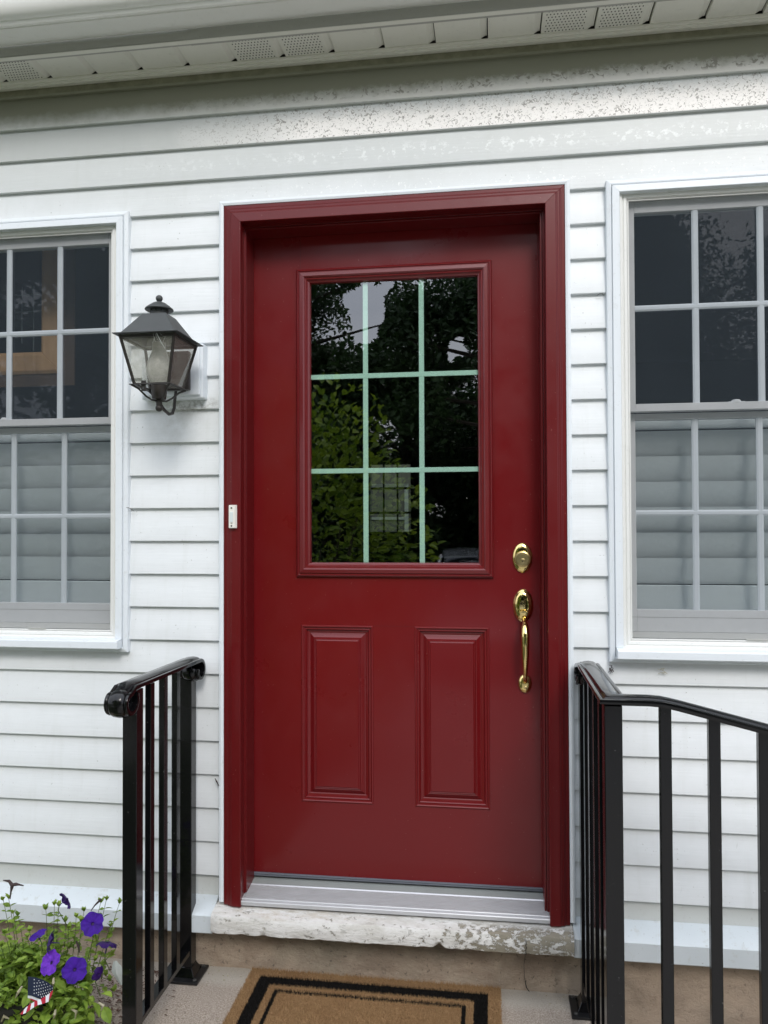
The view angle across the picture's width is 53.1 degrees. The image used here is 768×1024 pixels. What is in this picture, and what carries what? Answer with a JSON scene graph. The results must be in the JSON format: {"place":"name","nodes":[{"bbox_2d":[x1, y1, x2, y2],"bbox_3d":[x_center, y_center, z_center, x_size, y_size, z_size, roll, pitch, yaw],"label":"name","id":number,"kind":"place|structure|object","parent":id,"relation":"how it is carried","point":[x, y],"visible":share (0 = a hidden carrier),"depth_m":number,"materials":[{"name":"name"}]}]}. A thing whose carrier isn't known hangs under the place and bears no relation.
{"place":"outdoors","nodes":[
{"label":"outdoors","id":0,"kind":"place"},
{"bbox_2d":[0,209,767,584],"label":"room interior","id":1,"kind":"object","parent":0,"point":[728,273],"visible":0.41,"depth_m":6.16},
{"bbox_2d":[0,249,75,387],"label":"oak picture frame","id":2,"kind":"object","parent":1,"relation":"hanging from","point":[29,369],"visible":0.71,"depth_m":2.71,"materials":[{"name":"brown wood"}]},
{"bbox_2d":[370,464,410,531],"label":"window","id":3,"kind":"structure","parent":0,"point":[391,504],"depth_m":11.36,"materials":[{"name":"glass"}]},
{"bbox_2d":[371,484,408,531],"bbox_3d":[0.004,0.095,11.351,0.720,1.020,0.029,0,-1,8],"label":"window frame","id":4,"kind":"structure","parent":3,"relation":"in","point":[406,496],"depth_m":11.32,"materials":[{"name":"white wood"}]},
{"label":"lawn","id":5,"kind":"structure","parent":0,"visible":0},
{"bbox_2d":[74,955,625,1023],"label":"landing","id":6,"kind":"object","parent":5,"relation":"on","point":[209,998],"visible":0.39,"depth_m":2.17,"materials":[{"name":"concrete"}]},
{"bbox_2d":[0,880,121,1023],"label":"petunia plant","id":7,"kind":"object","parent":6,"relation":"on","point":[63,973],"visible":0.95,"depth_m":1.97,"materials":[{"name":"green plant"}]},
{"bbox_2d":[20,976,52,1013],"bbox_3d":[-0.851,1.190,1.895,0.088,0.092,0.026,0,-1,8],"label":"flag","id":8,"kind":"object","parent":7,"relation":"attached to","point":[40,989],"visible":1,"depth_m":1.89,"materials":[{"name":"multicoloured fabric"}]},
{"bbox_2d":[83,963,182,1023],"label":"leaf litter","id":9,"kind":"object","parent":6,"relation":"on","point":[111,1009],"visible":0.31,"depth_m":2.19,"materials":[{"name":"brown plant"}]},
{"bbox_2d":[104,656,208,1023],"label":"railing","id":10,"kind":"object","parent":6,"relation":"on","point":[124,700],"visible":1,"depth_m":2.10,"materials":[{"name":"black metal"}]},
{"bbox_2d":[222,966,502,1023],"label":"coir doormat","id":11,"kind":"object","parent":6,"relation":"on","point":[271,996],"visible":1,"depth_m":2.15,"materials":[{"name":"brown wicker"}]},
{"bbox_2d":[568,661,767,1023],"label":"railing","id":12,"kind":"object","parent":6,"relation":"on","point":[602,701],"visible":1,"depth_m":1.66,"materials":[{"name":"black metal"}]},
{"bbox_2d":[0,11,767,1023],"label":"house wall","id":13,"kind":"structure","parent":5,"relation":"on","point":[168,157],"depth_m":2.31,"materials":[{"name":"plastic"}]},
{"bbox_2d":[0,211,131,651],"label":"double hung window","id":14,"kind":"structure","parent":13,"relation":"attached to","point":[63,625],"depth_m":2.43,"materials":[{"name":"plastic"}]},
{"bbox_2d":[0,433,110,602],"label":"plantation shutter","id":15,"kind":"object","parent":14,"relation":"attached to","point":[39,473],"visible":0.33,"depth_m":2.56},
{"bbox_2d":[142,344,207,401],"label":"lantern mounting block","id":16,"kind":"structure","parent":13,"relation":"attached to","point":[198,390],"depth_m":2.33,"materials":[{"name":"white plastic"}]},
{"bbox_2d":[112,295,202,415],"bbox_3d":[-0.634,-0.448,2.210,0.189,0.335,0.248,0,-1,8],"label":"wall lantern","id":17,"kind":"object","parent":16,"relation":"attached to","point":[141,330],"depth_m":2.16,"materials":[{"name":"brown metal"}]},
{"bbox_2d":[0,0,767,81],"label":"roof eave","id":18,"kind":"object","parent":13,"relation":"attached to","point":[448,22],"visible":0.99,"depth_m":2.22,"materials":[{"name":"plastic"}]},
{"bbox_2d":[0,0,478,46],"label":"rain gutter","id":19,"kind":"object","parent":18,"relation":"attached to","point":[24,22],"visible":1,"depth_m":2.17,"materials":[{"name":"metal"}]},
{"bbox_2d":[210,901,574,956],"bbox_3d":[0.011,1.207,2.229,1.049,0.071,0.086,0,-1,8],"label":"door sill","id":20,"kind":"structure","parent":13,"relation":"attached to","point":[464,934],"depth_m":2.20,"materials":[{"name":"white stone"}]},
{"bbox_2d":[241,876,549,923],"bbox_3d":[0.026,1.154,2.292,0.914,0.040,0.120,0,-1,8],"label":"door threshold","id":21,"kind":"object","parent":20,"relation":"on","point":[421,900],"depth_m":2.28,"materials":[{"name":"metal"}]},
{"bbox_2d":[219,179,575,926],"bbox_3d":[0.028,0.113,2.325,1.048,2.130,0.161,0,-1,8],"label":"door frame","id":22,"kind":"object","parent":13,"relation":"attached to","point":[545,205],"visible":0.95,"depth_m":2.29,"materials":[{"name":"red wood"}]},
{"bbox_2d":[229,505,236,527],"bbox_3d":[-0.455,0.014,2.308,0.025,0.071,0.013,0,-1,8],"label":"door bell","id":23,"kind":"object","parent":22,"relation":"attached to","point":[232,516],"depth_m":2.30,"materials":[{"name":"plastic"}]},
{"bbox_2d":[254,223,542,891],"bbox_3d":[0.025,0.127,2.347,0.912,2.050,0.116,0,-1,8],"label":"front door","id":24,"kind":"structure","parent":22,"relation":"attached to","point":[397,722],"depth_m":2.35,"materials":[{"name":"red wood"}]},
{"bbox_2d":[254,223,542,887],"bbox_3d":[0.029,0.112,2.382,0.912,2.020,0.044,0,-1,8],"label":"door slab","id":25,"kind":"structure","parent":24,"relation":"in","point":[392,837],"depth_m":2.35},
{"bbox_2d":[605,170,767,664],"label":"double hung window","id":26,"kind":"structure","parent":13,"relation":"attached to","point":[696,634],"depth_m":2.18,"materials":[{"name":"plastic"}]},
{"bbox_2d":[635,419,767,609],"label":"plantation shutter","id":27,"kind":"object","parent":26,"relation":"attached to","point":[727,481],"visible":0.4,"depth_m":2.28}
]}

